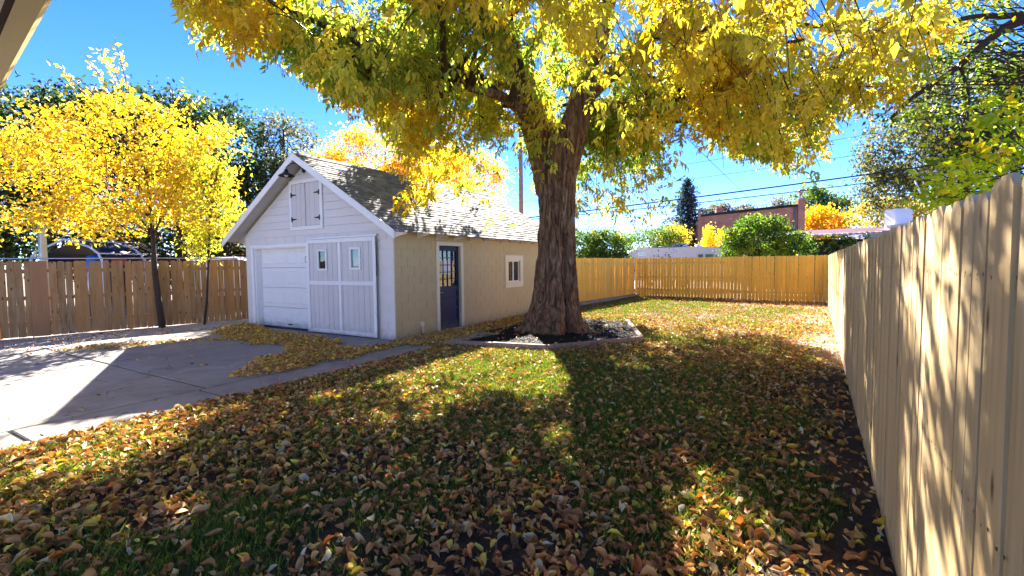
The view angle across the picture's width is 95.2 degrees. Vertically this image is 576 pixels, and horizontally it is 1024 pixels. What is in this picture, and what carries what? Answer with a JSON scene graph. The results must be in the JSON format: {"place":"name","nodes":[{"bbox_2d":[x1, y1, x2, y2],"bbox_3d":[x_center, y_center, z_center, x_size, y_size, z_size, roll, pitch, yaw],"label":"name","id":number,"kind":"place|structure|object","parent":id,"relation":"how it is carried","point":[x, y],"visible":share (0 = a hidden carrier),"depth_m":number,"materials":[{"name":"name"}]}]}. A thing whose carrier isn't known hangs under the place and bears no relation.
{"place":"outdoors","nodes":[
{"label":"outdoors","id":0,"kind":"place"},
{"bbox_2d":[0,0,51,90],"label":"house eave","id":1,"kind":"object","parent":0,"point":[20,20],"depth_m":2.05,"materials":[{"name":"paint"}]},
{"bbox_2d":[0,319,248,351],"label":"gravel strip","id":2,"kind":"object","parent":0,"point":[51,338],"visible":0.35,"depth_m":11.22,"materials":[{"name":"gravel"}]},
{"bbox_2d":[0,38,251,327],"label":"maple tree","id":3,"kind":"object","parent":2,"relation":"in","point":[136,213],"visible":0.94,"depth_m":11.62,"materials":[{"name":"yellow plant"}]},
{"bbox_2d":[135,115,256,324],"bbox_3d":[-8.400,-1.739,13.006,2.596,5.704,2.362,0,3,6],"label":"sapling tree","id":4,"kind":"object","parent":2,"relation":"in","point":[208,239],"visible":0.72,"depth_m":12.83,"materials":[{"name":"yellow plant"}]},
{"bbox_2d":[0,325,407,445],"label":"driveway","id":5,"kind":"structure","parent":0,"point":[30,396],"depth_m":7.32,"materials":[{"name":"concrete"}]},
{"bbox_2d":[0,343,438,449],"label":"walkway","id":6,"kind":"structure","parent":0,"point":[50,429],"depth_m":5.70,"materials":[{"name":"concrete"}]},
{"bbox_2d":[5,273,822,336],"bbox_3d":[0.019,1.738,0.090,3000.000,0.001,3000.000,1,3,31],"label":"ground","id":7,"kind":"structure","parent":0,"point":[246,313],"depth_m":21.29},
{"bbox_2d":[35,224,51,315],"bbox_3d":[-17.056,-0.629,17.044,0.320,3.350,0.240,1,3,31],"label":"steel post","id":8,"kind":"object","parent":7,"relation":"on","point":[42,245],"visible":0.37,"depth_m":16.94,"materials":[{"name":"metal"}]},
{"bbox_2d":[0,70,167,303],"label":"evergreen tree","id":9,"kind":"object","parent":7,"relation":"on","point":[55,99],"visible":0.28,"depth_m":21.17,"materials":[{"name":"green plant"}]},
{"bbox_2d":[86,255,103,283],"bbox_3d":[-17.831,-0.310,20.040,0.800,2.220,0.700,1,3,31],"label":"storage drum","id":10,"kind":"object","parent":7,"relation":"on","point":[92,256],"visible":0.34,"depth_m":19.76,"materials":[{"name":"blue plastic"}]},
{"bbox_2d":[29,238,177,308],"bbox_3d":[-18.153,-0.702,21.261,3.040,2.885,4.490,-1,3,0],"label":"carport","id":11,"kind":"object","parent":7,"relation":"on","point":[86,249],"visible":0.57,"depth_m":20.34,"materials":[{"name":"white paint"}]},
{"bbox_2d":[104,259,126,306],"bbox_3d":[-16.853,-0.229,19.924,1.000,2.050,0.600,1,3,31],"label":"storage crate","id":12,"kind":"object","parent":7,"relation":"on","point":[123,260],"visible":0.09,"depth_m":19.73,"materials":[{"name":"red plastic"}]},
{"bbox_2d":[0,201,245,294],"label":"leafy bush","id":13,"kind":"object","parent":7,"relation":"on","point":[227,252],"visible":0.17,"depth_m":22.43,"materials":[{"name":"green plant"}]},
{"bbox_2d":[0,258,245,316],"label":"chain fence","id":14,"kind":"object","parent":7,"relation":"on","point":[110,258],"visible":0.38,"depth_m":15.89,"materials":[{"name":"metal"}]},
{"bbox_2d":[0,260,248,339],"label":"picket fence","id":15,"kind":"object","parent":7,"relation":"on","point":[37,297],"visible":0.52,"depth_m":12.18,"materials":[{"name":"brown wood"}]},
{"bbox_2d":[69,74,286,289],"bbox_3d":[-16.531,-5.048,24.485,10.222,11.347,10.122,1,3,31],"label":"evergreen tree","id":16,"kind":"object","parent":7,"relation":"on","point":[248,198],"visible":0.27,"depth_m":23.49,"materials":[{"name":"green plant"}]},
{"bbox_2d":[183,256,245,307],"bbox_3d":[-12.088,-0.300,19.974,2.200,2.040,3.550,-1,3,-15],"label":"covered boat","id":17,"kind":"object","parent":7,"relation":"on","point":[228,260],"visible":0.17,"depth_m":18.38,"materials":[{"name":"white metal"}]},
{"bbox_2d":[201,243,245,256],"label":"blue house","id":18,"kind":"structure","parent":7,"relation":"on","point":[240,246],"depth_m":26.23,"materials":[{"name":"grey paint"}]},
{"bbox_2d":[237,107,325,209],"bbox_3d":[-12.043,-4.850,26.718,7.270,10.593,5.951,-1,3,-2],"label":"poplar tree","id":19,"kind":"object","parent":7,"relation":"on","point":[288,131],"visible":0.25,"depth_m":25.42,"materials":[{"name":"green plant"}]},
{"bbox_2d":[288,115,515,201],"bbox_3d":[-5.469,-4.292,25.330,11.930,9.470,6.935,-1,3,-12],"label":"maple tree","id":20,"kind":"object","parent":7,"relation":"on","point":[359,139],"visible":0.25,"depth_m":24.01,"materials":[{"name":"yellow plant"}]},
{"bbox_2d":[55,0,975,335],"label":"shade tree","id":21,"kind":"object","parent":7,"relation":"on","point":[421,68],"visible":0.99,"depth_m":8.41,"materials":[{"name":"yellow plant"}]},
{"bbox_2d":[514,126,523,214],"bbox_3d":[0.589,-5.386,30.168,2.200,11.100,0.340,1,3,31],"label":"utility pole","id":22,"kind":"object","parent":7,"relation":"on","point":[521,185],"visible":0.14,"depth_m":29.98,"materials":[{"name":"brown wood"}]},
{"bbox_2d":[268,0,520,195],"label":"cable","id":23,"kind":"object","parent":22,"relation":"attached to","point":[346,60],"visible":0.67,"depth_m":6.78,"materials":[{"name":"rubber"}]},
{"bbox_2d":[528,123,933,188],"bbox_3d":[16.026,-8.249,27.034,31.511,3.817,0.020,0,3,11],"label":"cable","id":24,"kind":"object","parent":22,"relation":"attached to","point":[831,140],"visible":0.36,"depth_m":26.47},
{"bbox_2d":[528,158,983,217],"bbox_3d":[16.050,-6.102,27.145,31.516,3.272,0.084,0,3,11],"label":"cable","id":25,"kind":"object","parent":22,"relation":"attached to","point":[770,187],"visible":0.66,"depth_m":27.28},
{"bbox_2d":[525,131,1011,201],"bbox_3d":[16.037,-7.250,27.085,31.511,3.419,0.022,0,3,11],"label":"cable","id":26,"kind":"object","parent":22,"relation":"attached to","point":[793,164],"visible":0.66,"depth_m":26.93,"materials":[{"name":"rubber"}]},
{"bbox_2d":[531,164,1008,219],"bbox_3d":[16.053,-5.803,27.160,31.513,2.848,0.056,0,3,11],"label":"cable","id":27,"kind":"object","parent":22,"relation":"attached to","point":[776,193],"visible":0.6,"depth_m":27.23,"materials":[{"name":"rubber"}]},
{"bbox_2d":[576,177,999,221],"bbox_3d":[16.059,-5.303,27.186,31.510,2.517,0.020,0,3,11],"label":"cable","id":28,"kind":"object","parent":22,"relation":"attached to","point":[766,204],"visible":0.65,"depth_m":27.41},
{"bbox_2d":[575,221,612,257],"bbox_3d":[3.859,-1.829,28.593,5.115,4.440,4.713,1,3,31],"label":"leafy bush","id":29,"kind":"object","parent":7,"relation":"on","point":[584,242],"visible":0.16,"depth_m":27.43,"materials":[{"name":"green plant"}]},
{"bbox_2d":[576,257,633,301],"bbox_3d":[3.696,-0.309,19.846,0.162,1.960,7.332,2,4,37],"label":"board fence","id":30,"kind":"object","parent":7,"relation":"on","point":[600,278],"visible":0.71,"depth_m":20.09,"materials":[{"name":"brown wood"}]},
{"bbox_2d":[578,223,638,277],"bbox_3d":[5.826,-1.893,28.715,4.487,4.152,4.041,1,3,31],"label":"leafy bush","id":31,"kind":"object","parent":7,"relation":"on","point":[616,244],"visible":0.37,"depth_m":27.82,"materials":[{"name":"green plant"}]},
{"bbox_2d":[622,221,689,265],"bbox_3d":[9.331,-2.190,31.187,5.544,4.338,4.790,1,3,31],"label":"leafy bush","id":32,"kind":"object","parent":7,"relation":"on","point":[648,234],"visible":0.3,"depth_m":30.21,"materials":[{"name":"green plant"}]},
{"bbox_2d":[652,220,693,246],"bbox_3d":[10.758,-2.319,31.349,3.078,4.544,3.071,1,3,31],"label":"garden shrub","id":33,"kind":"object","parent":7,"relation":"on","point":[676,228],"visible":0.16,"depth_m":30.87,"materials":[{"name":"yellow plant"}]},
{"bbox_2d":[624,243,724,287],"bbox_3d":[10.318,-1.463,30.446,6.150,2.820,2.320,-1,3,0],"label":"camper trailer","id":34,"kind":"object","parent":7,"relation":"on","point":[686,250],"visible":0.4,"depth_m":29.27,"materials":[{"name":"metal"}]},
{"bbox_2d":[659,176,714,246],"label":"spruce tree","id":35,"kind":"object","parent":7,"relation":"on","point":[689,217],"visible":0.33,"depth_m":48.72,"materials":[{"name":"green plant"}]},
{"bbox_2d":[694,222,724,246],"bbox_3d":[13.165,-2.267,31.114,1.988,4.304,1.206,1,3,31],"label":"garden shrub","id":36,"kind":"object","parent":7,"relation":"on","point":[707,238],"visible":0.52,"depth_m":30.93,"materials":[{"name":"yellow plant"}]},
{"bbox_2d":[693,198,737,214],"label":"rounded tree","id":37,"kind":"object","parent":7,"relation":"on","point":[712,207],"visible":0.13,"depth_m":69.01,"materials":[{"name":"white plant"}]},
{"bbox_2d":[635,255,827,302],"bbox_3d":[9.084,-0.399,20.428,7.816,1.960,0.163,2,4,38],"label":"board fence","id":38,"kind":"object","parent":7,"relation":"on","point":[650,276],"visible":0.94,"depth_m":19.94,"materials":[{"name":"brown wood"}]},
{"bbox_2d":[731,201,757,209],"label":"rounded tree","id":39,"kind":"object","parent":7,"relation":"on","point":[741,207],"visible":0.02,"depth_m":68.88,"materials":[{"name":"white plant"}]},
{"bbox_2d":[692,189,804,275],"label":"brick building","id":40,"kind":"structure","parent":7,"relation":"on","point":[795,213],"depth_m":46.06,"materials":[{"name":"brown brick"}]},
{"bbox_2d":[712,211,822,290],"bbox_3d":[13.355,-1.915,24.698,5.301,4.387,3.713,1,3,31],"label":"vine bush","id":41,"kind":"object","parent":7,"relation":"on","point":[768,227],"visible":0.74,"depth_m":24.27,"materials":[{"name":"green plant"}]},
{"bbox_2d":[760,193,796,206],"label":"bare tree","id":42,"kind":"object","parent":7,"relation":"on","point":[781,202],"visible":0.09,"depth_m":61.49,"materials":[{"name":"white plant"}]},
{"bbox_2d":[743,227,886,287],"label":"shed","id":43,"kind":"structure","parent":7,"relation":"on","point":[858,231],"depth_m":28.09,"materials":[{"name":"white metal"}]},
{"bbox_2d":[784,231,873,256],"bbox_3d":[19.395,-1.665,27.405,7.712,3.348,0.843,-1,3,0],"label":"wall vine","id":44,"kind":"object","parent":43,"relation":"attached to","point":[847,241],"depth_m":27.33,"materials":[{"name":"green plant"}]},
{"bbox_2d":[778,183,861,238],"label":"leafy tree","id":45,"kind":"object","parent":7,"relation":"on","point":[817,195],"visible":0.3,"depth_m":60.47,"materials":[{"name":"green plant"}]},
{"bbox_2d":[805,202,866,238],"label":"autumn tree","id":46,"kind":"object","parent":7,"relation":"on","point":[812,214],"visible":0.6,"depth_m":50.43,"materials":[{"name":"yellow plant"}]},
{"bbox_2d":[846,208,912,238],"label":"roof parapet","id":47,"kind":"structure","parent":7,"relation":"on","point":[895,217],"depth_m":28.48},
{"bbox_2d":[833,193,931,227],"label":"autumn tree","id":48,"kind":"object","parent":7,"relation":"on","point":[865,222],"visible":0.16,"depth_m":44.44,"materials":[{"name":"yellow plant"}]},
{"bbox_2d":[827,172,1023,575],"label":"board fence","id":49,"kind":"object","parent":7,"relation":"on","point":[927,315],"visible":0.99,"depth_m":1.62,"materials":[{"name":"brown wood"}]},
{"bbox_2d":[834,38,1023,223],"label":"willow tree","id":50,"kind":"object","parent":7,"relation":"on","point":[872,163],"visible":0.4,"depth_m":29.10,"materials":[{"name":"green plant"}]},
{"bbox_2d":[841,0,1023,148],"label":"dark limbed tree","id":51,"kind":"object","parent":7,"relation":"on","point":[1001,83],"visible":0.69,"depth_m":8.77,"materials":[{"name":"green plant"}]},
{"bbox_2d":[890,12,1023,131],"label":"tree limb","id":52,"kind":"object","parent":51,"relation":"attached to","point":[988,38],"visible":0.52,"depth_m":8.62,"materials":[{"name":"brown plant"}]},
{"bbox_2d":[895,69,1023,219],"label":"lime tree","id":53,"kind":"object","parent":7,"relation":"on","point":[949,195],"visible":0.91,"depth_m":5.52,"materials":[{"name":"green plant"}]},
{"bbox_2d":[0,295,896,575],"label":"lawn","id":54,"kind":"structure","parent":0,"point":[832,548],"depth_m":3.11,"materials":[{"name":"plant"}]},
{"bbox_2d":[1,565,13,572],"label":"fallen leaf","id":55,"kind":"object","parent":54,"relation":"on","point":[4,569],"visible":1,"depth_m":2.51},
{"bbox_2d":[11,554,26,568],"bbox_3d":[-2.688,1.502,2.549,0.040,0.029,0.088,-25,21,54],"label":"fallen leaf","id":56,"kind":"object","parent":54,"relation":"on","point":[18,561],"visible":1,"depth_m":2.55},
{"bbox_2d":[38,557,50,563],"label":"fallen leaf","id":57,"kind":"object","parent":54,"relation":"on","point":[45,559],"visible":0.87,"depth_m":2.54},
{"bbox_2d":[161,562,173,570],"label":"fallen leaf","id":58,"kind":"object","parent":54,"relation":"on","point":[170,565],"visible":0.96,"depth_m":2.50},
{"bbox_2d":[200,557,215,566],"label":"fallen leaf","id":59,"kind":"object","parent":54,"relation":"on","point":[211,560],"visible":1,"depth_m":2.53,"materials":[{"name":"plant"}]},
{"bbox_2d":[241,560,255,567],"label":"fallen leaf","id":60,"kind":"object","parent":54,"relation":"on","point":[244,564],"visible":0.96,"depth_m":2.53,"materials":[{"name":"plant"}]},
{"bbox_2d":[305,559,318,566],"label":"fallen leaf","id":61,"kind":"object","parent":54,"relation":"on","point":[315,562],"visible":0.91,"depth_m":2.55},
{"bbox_2d":[349,557,356,571],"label":"fallen leaf","id":62,"kind":"object","parent":54,"relation":"on","point":[352,560],"visible":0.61,"depth_m":2.53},
{"bbox_2d":[347,566,363,575],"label":"fallen leaf","id":63,"kind":"object","parent":54,"relation":"on","point":[356,570],"visible":1,"depth_m":2.43,"materials":[{"name":"plant"}]},
{"bbox_2d":[220,151,538,339],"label":"garage","id":64,"kind":"structure","parent":54,"relation":"on","point":[336,247],"depth_m":11.54,"materials":[{"name":"beige paint"}]},
{"bbox_2d":[250,242,311,331],"bbox_3d":[-5.990,-0.042,12.238,2.480,2.210,0.255,1,3,31],"label":"overhead door","id":65,"kind":"structure","parent":64,"relation":"in","point":[275,266],"depth_m":12.40,"materials":[{"name":"white paint"}]},
{"bbox_2d":[288,177,323,230],"bbox_3d":[-5.045,-2.043,11.413,1.260,1.229,0.044,1,3,31],"label":"loft door","id":66,"kind":"structure","parent":64,"relation":"in","point":[305,195],"depth_m":11.40,"materials":[{"name":"white paint"}]},
{"bbox_2d":[305,234,377,337],"bbox_3d":[-3.974,-0.065,10.848,2.414,2.285,0.128,1,3,31],"label":"sliding door","id":67,"kind":"structure","parent":64,"relation":"in","point":[342,270],"depth_m":10.78,"materials":[{"name":"grey wood"}]},
{"bbox_2d":[436,241,464,331],"bbox_3d":[-1.613,-0.043,11.713,0.226,2.210,1.060,1,3,31],"label":"side door","id":68,"kind":"structure","parent":64,"relation":"in","point":[447,271],"depth_m":11.74,"materials":[{"name":"blue paint"}]},
{"bbox_2d":[505,255,522,287],"bbox_3d":[0.043,-0.513,14.335,0.094,0.979,1.059,1,3,31],"label":"side window","id":69,"kind":"structure","parent":64,"relation":"in","point":[511,261],"depth_m":14.34,"materials":[{"name":"beige paint"}]},
{"bbox_2d":[387,558,401,568],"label":"fallen leaf","id":70,"kind":"object","parent":54,"relation":"on","point":[393,561],"visible":1,"depth_m":2.48,"materials":[{"name":"plant"}]},
{"bbox_2d":[399,554,410,566],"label":"fallen leaf","id":71,"kind":"object","parent":54,"relation":"on","point":[403,557],"visible":0.96,"depth_m":2.53,"materials":[{"name":"plant"}]},
{"bbox_2d":[409,554,424,560],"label":"fallen leaf","id":72,"kind":"object","parent":54,"relation":"on","point":[416,557],"visible":0.96,"depth_m":2.55,"materials":[{"name":"plant"}]},
{"bbox_2d":[427,554,437,567],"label":"fallen leaf","id":73,"kind":"object","parent":54,"relation":"on","point":[430,563],"visible":0.96,"depth_m":2.52,"materials":[{"name":"plant"}]},
{"bbox_2d":[433,565,445,575],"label":"fallen leaf","id":74,"kind":"object","parent":54,"relation":"on","point":[436,571],"visible":1,"depth_m":2.44,"materials":[{"name":"plant"}]},
{"bbox_2d":[0,296,885,575],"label":"leaf litter","id":75,"kind":"object","parent":54,"relation":"on","point":[570,515],"visible":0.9,"depth_m":4.06,"materials":[{"name":"plant"}]},
{"bbox_2d":[399,328,490,343],"bbox_3d":[-1.189,1.122,10.540,1.740,0.075,1.990,1,3,31],"label":"stepping pad","id":76,"kind":"object","parent":54,"relation":"on","point":[466,336],"visible":0.2,"depth_m":10.47,"materials":[{"name":"concrete"}]},
{"bbox_2d":[444,555,460,562],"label":"fallen leaf","id":77,"kind":"object","parent":54,"relation":"on","point":[451,557],"visible":1,"depth_m":2.55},
{"bbox_2d":[476,552,486,567],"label":"fallen leaf","id":78,"kind":"object","parent":54,"relation":"on","point":[482,556],"visible":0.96,"depth_m":2.54,"materials":[{"name":"plant"}]},
{"bbox_2d":[499,568,512,574],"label":"fallen leaf","id":79,"kind":"object","parent":54,"relation":"on","point":[504,571],"visible":1,"depth_m":2.45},
{"bbox_2d":[524,557,532,569],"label":"fallen leaf","id":80,"kind":"object","parent":54,"relation":"on","point":[529,563],"visible":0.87,"depth_m":2.52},
{"bbox_2d":[535,558,542,573],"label":"fallen leaf","id":81,"kind":"object","parent":54,"relation":"on","point":[538,562],"visible":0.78,"depth_m":2.49,"materials":[{"name":"plant"}]},
{"bbox_2d":[535,551,548,559],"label":"fallen leaf","id":82,"kind":"object","parent":54,"relation":"on","point":[540,555],"visible":0.74,"depth_m":2.54,"materials":[{"name":"plant"}]},
{"bbox_2d":[446,319,643,349],"bbox_3d":[1.304,1.055,10.227,5.422,0.165,2.493,-2,3,-28],"label":"bed edging","id":83,"kind":"object","parent":54,"relation":"on","point":[639,337],"visible":0.57,"depth_m":9.11,"materials":[{"name":"concrete"}]},
{"bbox_2d":[467,313,634,344],"bbox_3d":[1.311,0.979,11.639,3.640,0.001,5.842,0,3,17],"label":"mulch bed","id":84,"kind":"object","parent":54,"relation":"on","point":[562,338],"visible":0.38,"depth_m":10.21,"materials":[{"name":"wood"}]},
{"bbox_2d":[547,566,559,570],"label":"fallen leaf","id":85,"kind":"object","parent":54,"relation":"on","point":[555,568],"visible":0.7,"depth_m":2.46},
{"bbox_2d":[567,564,578,575],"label":"fallen leaf","id":86,"kind":"object","parent":54,"relation":"on","point":[574,567],"visible":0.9,"depth_m":2.45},
{"bbox_2d":[568,556,577,565],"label":"fallen leaf","id":87,"kind":"object","parent":54,"relation":"on","point":[571,559],"visible":0.7,"depth_m":2.52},
{"bbox_2d":[580,294,638,305],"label":"concrete kerb","id":88,"kind":"structure","parent":54,"relation":"on","point":[601,300],"depth_m":19.84,"materials":[{"name":"concrete"}]},
{"bbox_2d":[607,554,616,560],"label":"fallen leaf","id":89,"kind":"object","parent":54,"relation":"on","point":[610,557],"visible":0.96,"depth_m":2.53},
{"bbox_2d":[628,556,635,570],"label":"fallen leaf","id":90,"kind":"object","parent":54,"relation":"on","point":[631,562],"visible":0.78,"depth_m":2.51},
{"bbox_2d":[634,553,642,572],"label":"fallen leaf","id":91,"kind":"object","parent":54,"relation":"on","point":[639,563],"visible":0.91,"depth_m":2.48,"materials":[{"name":"plant"}]},
{"bbox_2d":[663,564,675,570],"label":"fallen leaf","id":92,"kind":"object","parent":54,"relation":"on","point":[667,566],"visible":0.65,"depth_m":2.46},
{"bbox_2d":[673,566,688,575],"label":"fallen leaf","id":93,"kind":"object","parent":54,"relation":"on","point":[681,569],"visible":1,"depth_m":2.41,"materials":[{"name":"plant"}]},
{"bbox_2d":[712,550,722,556],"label":"fallen leaf","id":94,"kind":"object","parent":54,"relation":"on","point":[717,554],"visible":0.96,"depth_m":2.53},
{"bbox_2d":[737,564,745,575],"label":"fallen leaf","id":95,"kind":"object","parent":54,"relation":"on","point":[740,569],"visible":1,"depth_m":2.41,"materials":[{"name":"plant"}]},
{"bbox_2d":[741,554,757,567],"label":"fallen leaf","id":96,"kind":"object","parent":54,"relation":"on","point":[750,559],"visible":0.91,"depth_m":2.45,"materials":[{"name":"plant"}]},
{"bbox_2d":[762,552,768,563],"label":"fallen leaf","id":97,"kind":"object","parent":54,"relation":"on","point":[766,560],"visible":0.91,"depth_m":2.54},
{"bbox_2d":[753,547,764,561],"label":"fallen leaf","id":98,"kind":"object","parent":97,"relation":"on","point":[759,552],"visible":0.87,"depth_m":2.56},
{"bbox_2d":[767,550,777,556],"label":"fallen leaf","id":99,"kind":"object","parent":54,"relation":"on","point":[773,552],"visible":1,"depth_m":2.56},
{"bbox_2d":[772,565,783,571],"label":"fallen leaf","id":100,"kind":"object","parent":54,"relation":"on","point":[776,568],"visible":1,"depth_m":2.43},
{"bbox_2d":[781,563,789,571],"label":"fallen leaf","id":101,"kind":"object","parent":54,"relation":"on","point":[785,566],"visible":1,"depth_m":2.44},
{"bbox_2d":[808,548,821,554],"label":"fallen leaf","id":102,"kind":"object","parent":54,"relation":"on","point":[814,551],"visible":1,"depth_m":2.55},
{"bbox_2d":[812,560,828,572],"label":"fallen leaf","id":103,"kind":"object","parent":54,"relation":"on","point":[819,566],"visible":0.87,"depth_m":2.47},
{"bbox_2d":[822,560,831,570],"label":"fallen leaf","id":104,"kind":"object","parent":54,"relation":"on","point":[825,565],"visible":1,"depth_m":2.45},
{"bbox_2d":[843,552,860,559],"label":"fallen leaf","id":105,"kind":"object","parent":54,"relation":"on","point":[846,556],"visible":1,"depth_m":2.53,"materials":[{"name":"plant"}]},
{"bbox_2d":[858,551,867,560],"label":"fallen leaf","id":106,"kind":"object","parent":54,"relation":"on","point":[863,554],"visible":1,"depth_m":2.51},
{"bbox_2d":[880,558,887,570],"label":"fallen leaf","id":107,"kind":"object","parent":54,"relation":"on","point":[883,566],"visible":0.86,"depth_m":2.48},
{"bbox_2d":[0,0,1023,268],"label":"sky","id":108,"kind":"structure","parent":0,"point":[152,46],"materials":[{"name":"blue"}]},
{"bbox_2d":[562,15,754,202],"bbox_3d":[10.398,-5.714,22.994,0.020,1.137,39.962,1,3,31],"label":"cable","id":109,"kind":"object","parent":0,"point":[686,137],"visible":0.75,"depth_m":16.64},
{"label":"fallen leaf","id":110,"kind":"object","parent":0,"visible":0},
{"bbox_2d":[294,555,303,574],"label":"fallen leaf","id":111,"kind":"object","parent":110,"relation":"on","point":[299,563],"visible":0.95,"depth_m":2.51,"materials":[{"name":"plant"}]},
{"label":"fallen leaf","id":112,"kind":"object","parent":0,"visible":0},
{"bbox_2d":[650,551,661,568],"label":"fallen leaf","id":113,"kind":"object","parent":112,"relation":"on","point":[653,562],"visible":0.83,"depth_m":2.53,"materials":[{"name":"plant"}]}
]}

